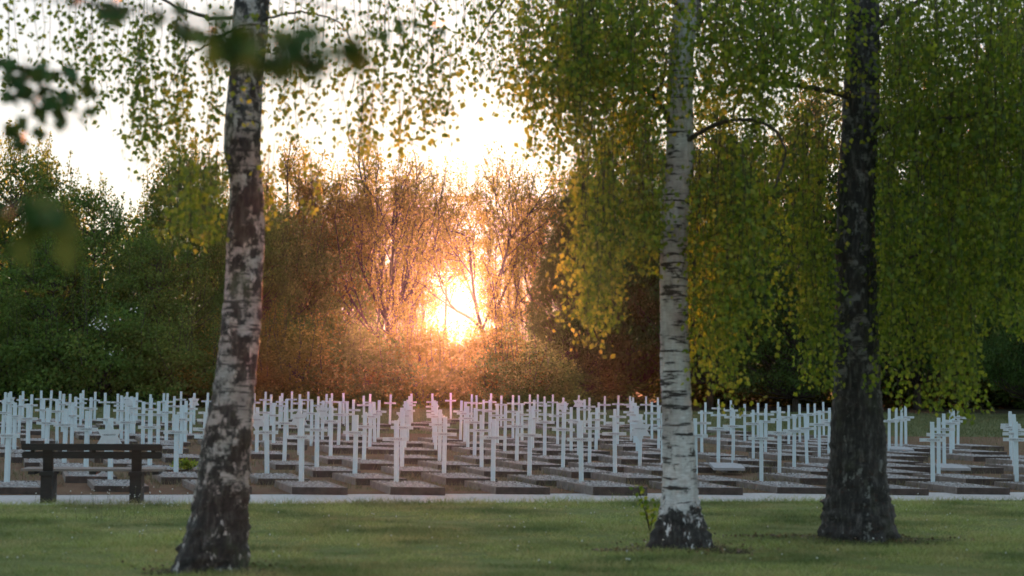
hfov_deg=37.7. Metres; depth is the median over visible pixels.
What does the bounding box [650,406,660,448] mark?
grave cross
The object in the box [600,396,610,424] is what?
grave cross
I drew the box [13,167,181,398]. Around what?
woodland tree
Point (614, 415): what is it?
grave cross
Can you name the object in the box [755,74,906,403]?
woodland tree
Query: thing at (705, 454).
grave bed
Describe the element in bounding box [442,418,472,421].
grave bed
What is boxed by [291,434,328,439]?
grave bed
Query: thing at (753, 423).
grave cross
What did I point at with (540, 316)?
woodland tree
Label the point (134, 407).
grave cross
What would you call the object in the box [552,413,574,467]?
grave cross
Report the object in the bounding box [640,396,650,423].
grave cross
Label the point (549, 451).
grave bed
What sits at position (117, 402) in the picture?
grave cross
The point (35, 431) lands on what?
grave bed
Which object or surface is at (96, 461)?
grave bed
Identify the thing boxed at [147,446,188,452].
grave bed
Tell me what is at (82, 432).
grave bed
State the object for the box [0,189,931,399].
wood
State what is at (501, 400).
grave cross
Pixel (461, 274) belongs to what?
open crowned tree
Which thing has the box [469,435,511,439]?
grave bed
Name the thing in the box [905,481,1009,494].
grave bed
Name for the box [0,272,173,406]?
shrub
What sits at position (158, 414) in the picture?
grave cross
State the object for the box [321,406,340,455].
grave cross
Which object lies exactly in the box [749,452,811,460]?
grave bed
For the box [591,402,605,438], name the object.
grave cross
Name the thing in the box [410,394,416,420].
grave cross
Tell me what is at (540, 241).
open crowned tree
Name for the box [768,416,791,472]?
grave cross
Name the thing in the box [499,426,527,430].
grave bed
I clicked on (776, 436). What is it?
grave bed
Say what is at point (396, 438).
grave cross
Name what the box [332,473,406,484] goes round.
grave bed
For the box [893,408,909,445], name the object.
grave cross
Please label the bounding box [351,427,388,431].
grave bed
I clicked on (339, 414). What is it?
grave cross
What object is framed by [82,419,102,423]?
grave bed
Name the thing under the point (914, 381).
woodland tree
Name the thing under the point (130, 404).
grave marker
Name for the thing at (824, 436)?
grave bed
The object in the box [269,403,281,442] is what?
grave cross
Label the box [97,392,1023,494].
ground
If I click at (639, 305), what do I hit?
woodland tree
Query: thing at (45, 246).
woodland tree
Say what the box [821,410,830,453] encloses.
grave cross
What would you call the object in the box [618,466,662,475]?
grave bed
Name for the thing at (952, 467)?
stone slab
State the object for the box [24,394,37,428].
grave cross
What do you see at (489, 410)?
grave cross
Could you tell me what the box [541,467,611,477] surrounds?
grave bed
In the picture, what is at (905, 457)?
grave bed
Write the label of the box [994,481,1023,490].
grave bed
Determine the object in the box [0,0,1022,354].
sky
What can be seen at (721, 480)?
grave bed
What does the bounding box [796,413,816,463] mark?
grave cross
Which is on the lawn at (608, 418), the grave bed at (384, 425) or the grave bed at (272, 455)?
the grave bed at (384, 425)
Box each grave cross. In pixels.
[0,392,10,421]
[0,399,11,443]
[0,416,19,481]
[5,403,22,448]
[6,393,14,414]
[12,395,25,432]
[16,391,27,420]
[17,404,37,450]
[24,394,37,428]
[35,390,42,418]
[35,398,45,437]
[36,408,56,443]
[45,390,52,419]
[51,399,63,443]
[53,391,61,420]
[53,408,75,462]
[59,394,69,431]
[63,403,80,443]
[65,394,73,422]
[68,397,81,426]
[74,411,97,471]
[77,390,87,418]
[77,393,86,424]
[83,397,97,433]
[89,392,99,419]
[97,405,115,428]
[98,393,110,423]
[111,394,119,420]
[113,399,124,438]
[114,395,125,428]
[116,407,135,451]
[129,397,140,433]
[134,402,147,443]
[136,393,141,419]
[138,411,160,464]
[145,394,155,405]
[145,398,156,410]
[153,401,166,443]
[160,400,173,439]
[161,393,168,422]
[163,414,187,471]
[166,393,172,404]
[168,396,180,429]
[172,405,190,453]
[176,391,185,417]
[177,401,193,441]
[188,398,197,433]
[193,412,207,434]
[194,418,206,438]
[198,400,208,413]
[253,393,259,415]
[254,414,277,473]
[259,392,269,402]
[259,401,271,440]
[266,394,276,425]
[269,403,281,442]
[274,407,295,460]
[276,393,284,421]
[276,396,284,427]
[278,399,293,437]
[288,391,296,418]
[288,418,312,481]
[293,399,307,411]
[303,392,312,419]
[303,401,319,445]
[305,413,326,466]
[313,397,320,407]
[320,394,328,419]
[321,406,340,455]
[328,398,336,435]
[333,402,347,444]
[337,393,348,425]
[342,403,354,440]
[343,415,366,473]
[349,400,359,430]
[357,396,369,411]
[358,412,374,459]
[362,404,378,446]
[365,394,371,422]
[367,402,381,441]
[376,400,385,437]
[383,420,408,481]
[384,395,395,423]
[391,408,410,423]
[391,411,412,466]
[403,396,415,425]
[406,400,414,436]
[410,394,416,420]
[426,397,438,422]
[426,400,435,437]
[426,402,442,442]
[427,403,444,449]
[429,410,449,460]
[432,417,456,472]
[445,393,455,418]
[453,401,463,439]
[457,402,472,441]
[459,406,472,446]
[465,408,479,454]
[467,394,476,420]
[470,415,490,467]
[471,395,481,420]
[477,400,487,419]
[480,419,505,480]
[482,400,495,435]
[485,393,496,418]
[489,404,503,442]
[495,396,506,425]
[496,406,514,450]
[506,412,527,459]
[507,400,520,437]
[513,403,529,440]
[514,396,524,423]
[517,418,541,475]
[523,406,540,447]
[524,395,532,416]
[527,400,540,433]
[535,407,554,455]
[536,395,542,420]
[537,403,552,415]
[538,396,550,406]
[547,394,557,420]
[549,403,561,443]
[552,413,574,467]
[559,402,569,437]
[566,407,576,450]
[567,421,593,482]
[568,408,587,454]
[580,399,590,432]
[583,413,600,462]
[586,398,595,412]
[587,407,604,449]
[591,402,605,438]
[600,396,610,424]
[602,417,625,472]
[605,409,624,424]
[609,405,625,443]
[612,395,623,404]
[623,401,633,440]
[626,397,638,428]
[627,403,642,442]
[628,408,646,450]
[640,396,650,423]
[644,402,657,438]
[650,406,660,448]
[652,413,662,462]
[653,397,660,424]
[693,418,707,475]
[697,410,710,452]
[698,402,712,433]
[707,413,728,462]
[711,404,725,415]
[723,411,743,462]
[724,400,737,433]
[724,405,740,422]
[736,404,751,440]
[743,410,758,458]
[748,420,773,480]
[750,403,758,436]
[756,409,774,451]
[758,404,773,436]
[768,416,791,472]
[770,407,788,448]
[771,402,784,430]
[782,405,796,443]
[783,415,805,466]
[791,404,807,441]
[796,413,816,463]
[801,404,815,439]
[809,403,821,437]
[809,410,828,455]
[816,402,827,434]
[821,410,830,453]
[884,408,898,450]
[887,408,904,445]
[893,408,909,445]
[898,406,913,443]
[919,422,945,481]
[927,418,950,473]
[934,414,954,463]
[941,410,959,453]
[946,409,962,448]
[955,411,965,443]
[1000,413,1020,459]
[1001,411,1020,456]
[1003,414,1023,465]
[1003,417,1023,473]
[1003,422,1023,481]
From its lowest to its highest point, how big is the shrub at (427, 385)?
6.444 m
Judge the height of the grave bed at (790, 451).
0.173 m
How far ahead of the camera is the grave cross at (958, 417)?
36.90 m
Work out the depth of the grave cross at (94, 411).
49.54 m
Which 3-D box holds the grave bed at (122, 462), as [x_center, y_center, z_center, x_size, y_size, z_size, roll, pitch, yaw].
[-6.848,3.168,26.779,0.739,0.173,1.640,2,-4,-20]
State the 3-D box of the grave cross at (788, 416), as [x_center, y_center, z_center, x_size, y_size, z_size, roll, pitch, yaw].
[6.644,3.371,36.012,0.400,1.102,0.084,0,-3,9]
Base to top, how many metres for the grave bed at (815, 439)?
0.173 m
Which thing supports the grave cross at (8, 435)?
on the grave plot ground at (78, 488)
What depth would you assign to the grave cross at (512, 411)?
38.40 m
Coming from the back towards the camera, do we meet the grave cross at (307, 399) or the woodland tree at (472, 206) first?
the woodland tree at (472, 206)
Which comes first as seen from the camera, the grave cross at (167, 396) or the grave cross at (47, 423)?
the grave cross at (47, 423)
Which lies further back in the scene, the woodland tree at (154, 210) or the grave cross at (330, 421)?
the woodland tree at (154, 210)
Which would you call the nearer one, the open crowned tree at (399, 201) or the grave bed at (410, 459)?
the grave bed at (410, 459)
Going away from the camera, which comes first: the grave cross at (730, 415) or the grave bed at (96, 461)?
the grave bed at (96, 461)
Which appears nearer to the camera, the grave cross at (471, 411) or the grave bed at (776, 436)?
the grave bed at (776, 436)
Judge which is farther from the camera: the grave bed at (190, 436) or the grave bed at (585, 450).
the grave bed at (190, 436)
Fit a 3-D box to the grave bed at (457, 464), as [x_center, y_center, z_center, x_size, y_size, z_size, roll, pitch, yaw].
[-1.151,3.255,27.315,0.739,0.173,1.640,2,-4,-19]
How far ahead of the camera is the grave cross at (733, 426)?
28.94 m
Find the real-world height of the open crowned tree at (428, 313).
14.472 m
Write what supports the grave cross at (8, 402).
on the grave bed
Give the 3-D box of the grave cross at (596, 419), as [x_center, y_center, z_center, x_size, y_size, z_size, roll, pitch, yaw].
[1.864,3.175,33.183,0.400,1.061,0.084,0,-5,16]
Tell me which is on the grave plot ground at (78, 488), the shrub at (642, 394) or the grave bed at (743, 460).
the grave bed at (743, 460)
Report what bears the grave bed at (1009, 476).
on the grave plot ground at (78, 488)
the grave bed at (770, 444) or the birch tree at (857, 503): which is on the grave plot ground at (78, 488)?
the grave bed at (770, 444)
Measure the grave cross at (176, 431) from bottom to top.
1.082 m
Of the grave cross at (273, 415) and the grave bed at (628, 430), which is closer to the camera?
the grave cross at (273, 415)
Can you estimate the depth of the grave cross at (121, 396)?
41.34 m
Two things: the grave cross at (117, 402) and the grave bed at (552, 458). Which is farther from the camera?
the grave cross at (117, 402)
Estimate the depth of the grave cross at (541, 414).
36.75 m
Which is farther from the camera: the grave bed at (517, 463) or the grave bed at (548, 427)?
the grave bed at (548, 427)
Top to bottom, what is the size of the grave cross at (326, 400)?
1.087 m
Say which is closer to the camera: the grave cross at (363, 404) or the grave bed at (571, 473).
the grave bed at (571, 473)
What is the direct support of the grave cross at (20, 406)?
on the grave plot ground at (78, 488)
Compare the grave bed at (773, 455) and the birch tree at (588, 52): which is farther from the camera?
the grave bed at (773, 455)
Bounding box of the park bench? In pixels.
[21,443,166,502]
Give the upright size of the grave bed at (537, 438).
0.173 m
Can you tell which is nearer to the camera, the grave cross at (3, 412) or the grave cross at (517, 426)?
the grave cross at (517, 426)
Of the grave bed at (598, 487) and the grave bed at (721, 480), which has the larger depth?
the grave bed at (721, 480)
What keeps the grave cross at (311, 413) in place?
on the grave bed at (307, 441)
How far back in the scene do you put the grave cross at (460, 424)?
38.60 m
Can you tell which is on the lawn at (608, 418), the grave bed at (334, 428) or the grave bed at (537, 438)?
the grave bed at (334, 428)
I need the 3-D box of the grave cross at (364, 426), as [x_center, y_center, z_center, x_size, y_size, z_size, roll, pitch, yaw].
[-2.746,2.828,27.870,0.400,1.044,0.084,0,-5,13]
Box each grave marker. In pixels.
[9,392,14,414]
[97,418,121,479]
[123,392,129,402]
[124,396,136,433]
[188,393,198,424]
[252,407,263,451]
[291,406,307,454]
[316,401,328,439]
[397,404,412,447]
[559,398,568,411]
[573,395,582,407]
[630,415,649,465]
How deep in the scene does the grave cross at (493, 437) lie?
22.69 m
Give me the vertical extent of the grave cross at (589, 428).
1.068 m
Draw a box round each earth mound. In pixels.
[144,568,277,575]
[620,545,752,553]
[774,536,952,545]
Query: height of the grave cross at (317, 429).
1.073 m
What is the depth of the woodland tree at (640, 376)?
83.74 m
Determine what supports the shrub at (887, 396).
on the ground at (1001, 411)
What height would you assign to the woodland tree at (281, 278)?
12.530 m
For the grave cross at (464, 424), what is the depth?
36.25 m
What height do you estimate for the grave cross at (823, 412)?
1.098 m
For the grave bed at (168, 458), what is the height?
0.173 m
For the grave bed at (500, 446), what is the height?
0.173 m
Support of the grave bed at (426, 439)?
on the grave plot ground at (78, 488)
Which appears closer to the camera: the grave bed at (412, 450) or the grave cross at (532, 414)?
the grave bed at (412, 450)
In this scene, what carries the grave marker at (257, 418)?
on the grave bed at (272, 455)
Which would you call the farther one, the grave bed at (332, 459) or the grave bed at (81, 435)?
the grave bed at (81, 435)
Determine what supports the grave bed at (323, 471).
on the grave plot ground at (78, 488)
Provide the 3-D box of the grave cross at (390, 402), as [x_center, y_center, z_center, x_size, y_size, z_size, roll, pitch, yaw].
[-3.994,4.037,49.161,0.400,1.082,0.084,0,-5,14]
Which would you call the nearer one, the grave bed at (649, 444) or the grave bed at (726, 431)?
the grave bed at (649, 444)
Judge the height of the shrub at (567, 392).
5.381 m
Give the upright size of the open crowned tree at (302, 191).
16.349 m
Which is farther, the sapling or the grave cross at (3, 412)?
the grave cross at (3, 412)
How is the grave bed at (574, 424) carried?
on the lawn at (608, 418)
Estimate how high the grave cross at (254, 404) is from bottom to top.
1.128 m
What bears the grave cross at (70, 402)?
on the grave bed
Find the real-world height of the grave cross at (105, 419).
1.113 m
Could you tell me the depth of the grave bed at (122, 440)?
34.39 m
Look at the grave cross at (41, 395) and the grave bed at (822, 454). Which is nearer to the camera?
the grave bed at (822, 454)
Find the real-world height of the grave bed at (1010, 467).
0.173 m
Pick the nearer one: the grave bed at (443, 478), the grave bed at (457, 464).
the grave bed at (443, 478)
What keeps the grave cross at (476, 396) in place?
on the grave bed
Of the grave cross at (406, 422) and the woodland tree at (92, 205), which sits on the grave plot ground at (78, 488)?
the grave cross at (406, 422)
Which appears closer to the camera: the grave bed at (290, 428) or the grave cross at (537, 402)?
the grave bed at (290, 428)
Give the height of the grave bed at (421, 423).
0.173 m
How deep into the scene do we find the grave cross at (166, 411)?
35.38 m
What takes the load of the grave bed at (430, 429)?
on the lawn at (608, 418)
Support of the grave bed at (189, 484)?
on the grave plot ground at (78, 488)
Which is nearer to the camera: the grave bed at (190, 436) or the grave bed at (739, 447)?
the grave bed at (739, 447)
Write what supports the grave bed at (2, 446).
on the grave plot ground at (78, 488)
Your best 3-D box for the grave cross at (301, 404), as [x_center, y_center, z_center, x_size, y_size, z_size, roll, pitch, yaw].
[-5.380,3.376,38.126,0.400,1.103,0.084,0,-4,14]
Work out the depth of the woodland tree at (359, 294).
88.82 m
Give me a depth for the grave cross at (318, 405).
45.02 m
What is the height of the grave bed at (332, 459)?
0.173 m
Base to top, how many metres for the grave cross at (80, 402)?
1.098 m
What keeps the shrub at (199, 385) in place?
on the lawn at (608, 418)
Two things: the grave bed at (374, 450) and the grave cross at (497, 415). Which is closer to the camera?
the grave bed at (374, 450)
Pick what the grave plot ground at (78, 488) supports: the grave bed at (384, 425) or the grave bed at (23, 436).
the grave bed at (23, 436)
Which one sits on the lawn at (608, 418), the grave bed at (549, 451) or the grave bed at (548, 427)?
the grave bed at (548, 427)
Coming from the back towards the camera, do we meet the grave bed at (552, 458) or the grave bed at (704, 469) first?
the grave bed at (552, 458)
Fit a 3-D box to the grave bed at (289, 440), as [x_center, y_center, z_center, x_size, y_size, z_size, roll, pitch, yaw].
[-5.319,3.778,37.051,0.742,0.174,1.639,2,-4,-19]
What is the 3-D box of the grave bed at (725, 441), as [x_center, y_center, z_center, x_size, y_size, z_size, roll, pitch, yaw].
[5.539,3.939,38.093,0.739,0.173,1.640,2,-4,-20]
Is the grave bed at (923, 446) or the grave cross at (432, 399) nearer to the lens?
the grave bed at (923, 446)
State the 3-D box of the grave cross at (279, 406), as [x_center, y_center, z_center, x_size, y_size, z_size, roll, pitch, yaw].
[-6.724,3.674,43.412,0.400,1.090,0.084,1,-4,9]
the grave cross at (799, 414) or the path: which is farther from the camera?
the grave cross at (799, 414)
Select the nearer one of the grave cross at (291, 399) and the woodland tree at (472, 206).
the grave cross at (291, 399)
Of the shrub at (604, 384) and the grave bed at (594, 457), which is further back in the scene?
the shrub at (604, 384)
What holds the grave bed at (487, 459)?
on the grave plot ground at (78, 488)
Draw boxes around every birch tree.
[0,0,475,574]
[386,0,945,549]
[695,0,1023,542]
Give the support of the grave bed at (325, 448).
on the grave plot ground at (78, 488)
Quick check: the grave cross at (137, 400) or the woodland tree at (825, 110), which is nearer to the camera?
the grave cross at (137, 400)
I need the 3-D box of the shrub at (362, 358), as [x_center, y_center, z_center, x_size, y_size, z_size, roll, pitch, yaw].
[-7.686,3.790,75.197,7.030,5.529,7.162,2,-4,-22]
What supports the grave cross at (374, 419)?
on the grave bed at (348, 442)
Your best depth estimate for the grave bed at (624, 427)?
47.86 m
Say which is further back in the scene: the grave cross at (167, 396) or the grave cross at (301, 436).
the grave cross at (167, 396)
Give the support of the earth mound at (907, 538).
on the lawn at (930, 567)
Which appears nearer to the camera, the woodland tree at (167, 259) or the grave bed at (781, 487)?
the grave bed at (781, 487)
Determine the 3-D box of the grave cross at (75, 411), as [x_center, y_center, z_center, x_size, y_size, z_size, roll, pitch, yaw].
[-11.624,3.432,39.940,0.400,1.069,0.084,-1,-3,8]
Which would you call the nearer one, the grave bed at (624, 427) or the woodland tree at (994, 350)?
the grave bed at (624, 427)
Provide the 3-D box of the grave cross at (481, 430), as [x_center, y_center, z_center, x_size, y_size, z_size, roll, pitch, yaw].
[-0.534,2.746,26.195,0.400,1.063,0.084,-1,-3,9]
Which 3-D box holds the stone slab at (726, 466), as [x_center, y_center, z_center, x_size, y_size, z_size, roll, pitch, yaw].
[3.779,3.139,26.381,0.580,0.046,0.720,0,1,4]
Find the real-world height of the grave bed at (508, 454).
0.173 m
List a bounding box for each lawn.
[0,403,1023,436]
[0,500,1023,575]
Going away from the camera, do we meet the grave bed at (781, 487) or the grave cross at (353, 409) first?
the grave bed at (781, 487)
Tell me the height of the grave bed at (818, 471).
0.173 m
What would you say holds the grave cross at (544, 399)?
on the grave bed at (548, 427)
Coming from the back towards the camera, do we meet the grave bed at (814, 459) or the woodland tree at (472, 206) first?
the woodland tree at (472, 206)
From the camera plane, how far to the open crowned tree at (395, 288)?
97.81 m
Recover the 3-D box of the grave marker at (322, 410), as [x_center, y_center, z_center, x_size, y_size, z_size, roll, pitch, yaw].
[-4.684,3.329,37.073,0.372,1.087,0.086,0,-3,14]
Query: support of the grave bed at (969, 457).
on the grave plot ground at (78, 488)
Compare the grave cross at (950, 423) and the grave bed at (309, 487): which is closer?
the grave bed at (309, 487)
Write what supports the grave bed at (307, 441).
on the grave plot ground at (78, 488)
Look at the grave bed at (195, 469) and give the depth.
24.86 m
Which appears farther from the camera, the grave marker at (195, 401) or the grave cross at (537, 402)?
the grave cross at (537, 402)
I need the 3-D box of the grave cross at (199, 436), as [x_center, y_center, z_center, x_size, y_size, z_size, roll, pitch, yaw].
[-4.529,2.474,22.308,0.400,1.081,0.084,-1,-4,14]
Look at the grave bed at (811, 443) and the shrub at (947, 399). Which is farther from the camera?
the shrub at (947, 399)
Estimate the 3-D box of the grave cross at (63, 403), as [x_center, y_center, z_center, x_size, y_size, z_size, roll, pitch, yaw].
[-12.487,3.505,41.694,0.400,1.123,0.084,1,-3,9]
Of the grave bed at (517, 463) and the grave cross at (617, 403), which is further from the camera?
the grave cross at (617, 403)
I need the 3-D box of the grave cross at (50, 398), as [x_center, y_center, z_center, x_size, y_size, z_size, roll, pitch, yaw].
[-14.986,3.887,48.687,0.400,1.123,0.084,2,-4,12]
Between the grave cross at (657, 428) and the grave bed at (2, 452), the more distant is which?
the grave bed at (2, 452)
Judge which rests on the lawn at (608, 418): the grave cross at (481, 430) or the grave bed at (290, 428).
the grave bed at (290, 428)
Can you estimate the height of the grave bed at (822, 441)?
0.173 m
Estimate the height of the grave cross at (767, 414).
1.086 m
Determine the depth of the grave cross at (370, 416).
33.00 m
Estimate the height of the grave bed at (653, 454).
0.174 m
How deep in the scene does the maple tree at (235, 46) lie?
2.88 m
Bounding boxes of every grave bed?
[0,432,25,438]
[0,444,19,448]
[0,449,30,456]
[0,480,40,493]
[11,453,23,462]
[20,438,54,444]
[21,429,40,434]
[23,458,68,467]
[40,463,89,473]
[62,471,116,482]
[68,425,96,428]
[68,430,98,435]
[75,433,100,439]
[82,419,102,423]
[87,479,148,491]
[89,459,102,462]
[95,423,124,427]
[103,459,154,466]
[120,438,137,443]
[123,433,153,438]
[127,464,187,475]
[135,436,172,441]
[139,442,173,445]
[140,424,170,428]
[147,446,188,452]
[152,471,197,484]
[153,440,190,446]
[160,454,199,462]
[179,433,202,439]
[182,479,251,493]
[189,465,197,471]
[249,473,309,484]
[250,450,289,459]
[251,440,282,445]
[260,442,306,449]
[263,460,319,469]
[275,427,304,431]
[275,480,347,494]
[276,437,314,442]
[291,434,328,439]
[296,466,360,476]
[304,426,341,431]
[304,439,342,445]
[311,455,361,463]
[313,422,343,426]
[319,445,367,453]
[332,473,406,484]
[334,440,377,445]
[340,434,372,439]
[342,459,399,469]
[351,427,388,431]
[358,423,391,427]
[359,446,399,453]
[366,442,406,446]
[367,437,389,441]
[370,480,444,495]
[381,466,447,476]
[384,454,441,463]
[389,447,437,454]
[390,441,431,446]
[409,426,430,429]
[411,422,428,425]
[418,437,462,442]
[418,442,465,449]
[418,460,479,469]
[420,427,458,432]
[421,421,455,424]
[421,472,496,485]
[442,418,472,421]
[448,441,486,446]
[452,447,502,453]
[454,455,514,463]
[460,466,526,476]
[464,480,549,494]
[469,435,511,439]
[477,437,523,442]
[484,443,527,449]
[485,450,542,458]
[496,460,565,469]
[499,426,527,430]
[507,440,559,447]
[507,474,578,485]
[519,447,569,454]
[520,436,561,441]
[524,455,587,464]
[535,426,568,430]
[540,444,593,448]
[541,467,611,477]
[548,438,599,444]
[553,448,609,454]
[557,480,646,495]
[558,453,604,460]
[566,423,601,426]
[568,462,635,471]
[573,433,612,437]
[576,427,612,431]
[591,472,661,483]
[593,425,629,428]
[593,438,632,443]
[596,455,660,464]
[600,444,656,450]
[618,451,660,458]
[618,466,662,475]
[619,437,653,440]
[619,442,660,447]
[620,429,660,433]
[642,438,660,442]
[642,448,699,451]
[642,463,715,472]
[649,481,742,494]
[697,437,739,441]
[697,452,747,459]
[698,462,771,472]
[698,475,751,486]
[703,430,751,434]
[703,439,742,444]
[706,457,776,466]
[716,434,763,438]
[720,445,776,451]
[735,441,790,447]
[736,481,826,493]
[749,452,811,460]
[755,439,808,443]
[758,473,827,484]
[763,434,813,439]
[763,449,826,454]
[772,467,827,475]
[775,444,826,450]
[783,462,827,468]
[790,442,827,446]
[798,438,827,439]
[799,456,829,462]
[801,439,827,442]
[809,435,827,437]
[810,448,830,451]
[812,453,828,456]
[886,463,930,472]
[886,468,927,475]
[887,446,929,452]
[887,450,929,456]
[887,453,927,461]
[887,458,922,464]
[887,473,935,485]
[888,484,928,495]
[899,445,966,448]
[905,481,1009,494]
[913,473,1012,484]
[915,463,1003,473]
[935,449,1006,454]
[935,453,1009,461]
[941,443,1003,450]
[985,464,1023,472]
[986,458,1023,463]
[993,455,1023,458]
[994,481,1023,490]
[1001,474,1023,481]
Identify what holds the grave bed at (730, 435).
on the grave plot ground at (78, 488)
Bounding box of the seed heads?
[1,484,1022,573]
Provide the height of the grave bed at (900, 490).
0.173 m
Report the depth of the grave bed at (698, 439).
39.45 m
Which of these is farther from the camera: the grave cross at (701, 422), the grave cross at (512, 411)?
the grave cross at (512, 411)
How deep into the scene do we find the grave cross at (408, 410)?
38.95 m
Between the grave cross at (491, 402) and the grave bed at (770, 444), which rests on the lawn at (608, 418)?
the grave cross at (491, 402)
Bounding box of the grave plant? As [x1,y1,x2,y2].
[169,457,197,470]
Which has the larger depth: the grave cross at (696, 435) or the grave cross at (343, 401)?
the grave cross at (343, 401)
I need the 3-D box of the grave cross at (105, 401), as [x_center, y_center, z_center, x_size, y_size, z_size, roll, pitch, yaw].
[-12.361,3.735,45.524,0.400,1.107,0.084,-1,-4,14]
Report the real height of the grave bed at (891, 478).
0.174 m
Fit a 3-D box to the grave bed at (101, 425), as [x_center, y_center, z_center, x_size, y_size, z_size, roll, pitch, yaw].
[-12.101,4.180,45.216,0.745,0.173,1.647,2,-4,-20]
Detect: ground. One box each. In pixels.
[0,431,1023,494]
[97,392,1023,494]
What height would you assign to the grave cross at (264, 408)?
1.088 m
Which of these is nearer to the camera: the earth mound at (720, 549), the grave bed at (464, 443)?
the earth mound at (720, 549)
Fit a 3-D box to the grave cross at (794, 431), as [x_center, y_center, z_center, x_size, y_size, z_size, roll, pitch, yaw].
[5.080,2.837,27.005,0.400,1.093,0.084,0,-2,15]
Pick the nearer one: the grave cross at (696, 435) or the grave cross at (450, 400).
the grave cross at (696, 435)
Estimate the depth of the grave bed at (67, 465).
25.32 m
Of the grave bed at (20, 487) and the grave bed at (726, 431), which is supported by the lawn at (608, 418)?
the grave bed at (726, 431)
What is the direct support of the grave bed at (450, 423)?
on the lawn at (608, 418)
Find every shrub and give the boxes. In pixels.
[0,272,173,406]
[0,287,105,405]
[101,293,221,407]
[160,306,304,408]
[209,296,364,408]
[292,309,435,408]
[359,292,484,408]
[438,296,556,408]
[456,313,591,409]
[528,355,655,407]
[582,348,753,405]
[644,358,831,406]
[745,363,938,407]
[880,352,1015,408]
[924,361,1023,408]
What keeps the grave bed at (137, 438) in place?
on the grave plot ground at (78, 488)
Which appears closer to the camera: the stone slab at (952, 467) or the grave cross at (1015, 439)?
the grave cross at (1015, 439)
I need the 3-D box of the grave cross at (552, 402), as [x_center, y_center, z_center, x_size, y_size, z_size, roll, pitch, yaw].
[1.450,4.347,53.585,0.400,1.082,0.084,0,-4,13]
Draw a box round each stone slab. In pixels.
[709,462,744,470]
[887,446,913,451]
[936,464,970,470]
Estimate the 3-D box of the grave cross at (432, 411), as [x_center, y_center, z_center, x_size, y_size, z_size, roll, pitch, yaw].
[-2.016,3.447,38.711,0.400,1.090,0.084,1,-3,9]
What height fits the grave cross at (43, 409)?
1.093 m
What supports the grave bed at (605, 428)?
on the lawn at (608, 418)
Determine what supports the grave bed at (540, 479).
on the grave plot ground at (78, 488)
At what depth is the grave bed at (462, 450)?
32.63 m
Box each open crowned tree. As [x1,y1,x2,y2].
[150,134,396,328]
[308,127,483,381]
[308,149,451,339]
[366,201,447,397]
[399,141,565,401]
[471,224,554,347]
[481,155,620,347]
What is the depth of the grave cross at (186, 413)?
34.58 m
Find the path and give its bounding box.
[0,492,1023,504]
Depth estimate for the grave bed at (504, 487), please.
21.64 m
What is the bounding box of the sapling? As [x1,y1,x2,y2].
[629,485,659,530]
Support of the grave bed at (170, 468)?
on the grave plot ground at (78, 488)
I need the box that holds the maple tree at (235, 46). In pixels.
[0,0,446,274]
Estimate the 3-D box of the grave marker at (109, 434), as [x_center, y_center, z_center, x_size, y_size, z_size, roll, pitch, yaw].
[-6.003,2.475,22.410,0.372,1.061,0.086,-1,-3,6]
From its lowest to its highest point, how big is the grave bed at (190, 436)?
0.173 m
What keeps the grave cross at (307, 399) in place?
on the lawn at (608, 418)
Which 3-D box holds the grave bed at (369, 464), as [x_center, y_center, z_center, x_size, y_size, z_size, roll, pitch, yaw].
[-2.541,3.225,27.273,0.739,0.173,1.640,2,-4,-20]
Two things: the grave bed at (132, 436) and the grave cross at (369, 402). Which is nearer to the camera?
the grave bed at (132, 436)
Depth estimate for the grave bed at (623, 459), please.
29.16 m
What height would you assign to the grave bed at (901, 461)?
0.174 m
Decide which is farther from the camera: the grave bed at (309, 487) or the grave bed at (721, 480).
the grave bed at (721, 480)
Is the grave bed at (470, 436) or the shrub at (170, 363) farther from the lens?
the shrub at (170, 363)
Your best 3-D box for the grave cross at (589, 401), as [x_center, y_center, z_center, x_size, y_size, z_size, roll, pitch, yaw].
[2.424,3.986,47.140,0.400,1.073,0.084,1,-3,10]
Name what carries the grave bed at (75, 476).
on the grave plot ground at (78, 488)
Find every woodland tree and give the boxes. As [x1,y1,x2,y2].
[0,118,98,327]
[0,226,130,402]
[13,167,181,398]
[88,223,223,404]
[111,130,229,347]
[174,187,313,402]
[198,192,352,398]
[291,205,384,399]
[396,156,501,400]
[461,155,546,380]
[518,178,639,405]
[526,106,696,402]
[613,92,792,407]
[706,213,835,411]
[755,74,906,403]
[822,25,1018,409]
[928,18,1023,401]
[966,163,1023,400]
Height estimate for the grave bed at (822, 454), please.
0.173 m
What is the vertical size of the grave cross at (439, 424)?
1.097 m
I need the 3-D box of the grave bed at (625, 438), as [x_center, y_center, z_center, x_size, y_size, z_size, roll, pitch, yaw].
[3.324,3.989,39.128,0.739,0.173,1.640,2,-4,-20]
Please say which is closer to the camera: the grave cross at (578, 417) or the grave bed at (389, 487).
the grave bed at (389, 487)
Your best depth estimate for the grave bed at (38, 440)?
34.32 m
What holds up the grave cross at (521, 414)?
on the grave plot ground at (78, 488)
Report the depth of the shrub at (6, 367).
71.37 m
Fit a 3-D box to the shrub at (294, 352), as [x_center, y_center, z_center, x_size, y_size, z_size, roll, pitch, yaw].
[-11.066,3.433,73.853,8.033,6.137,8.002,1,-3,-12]

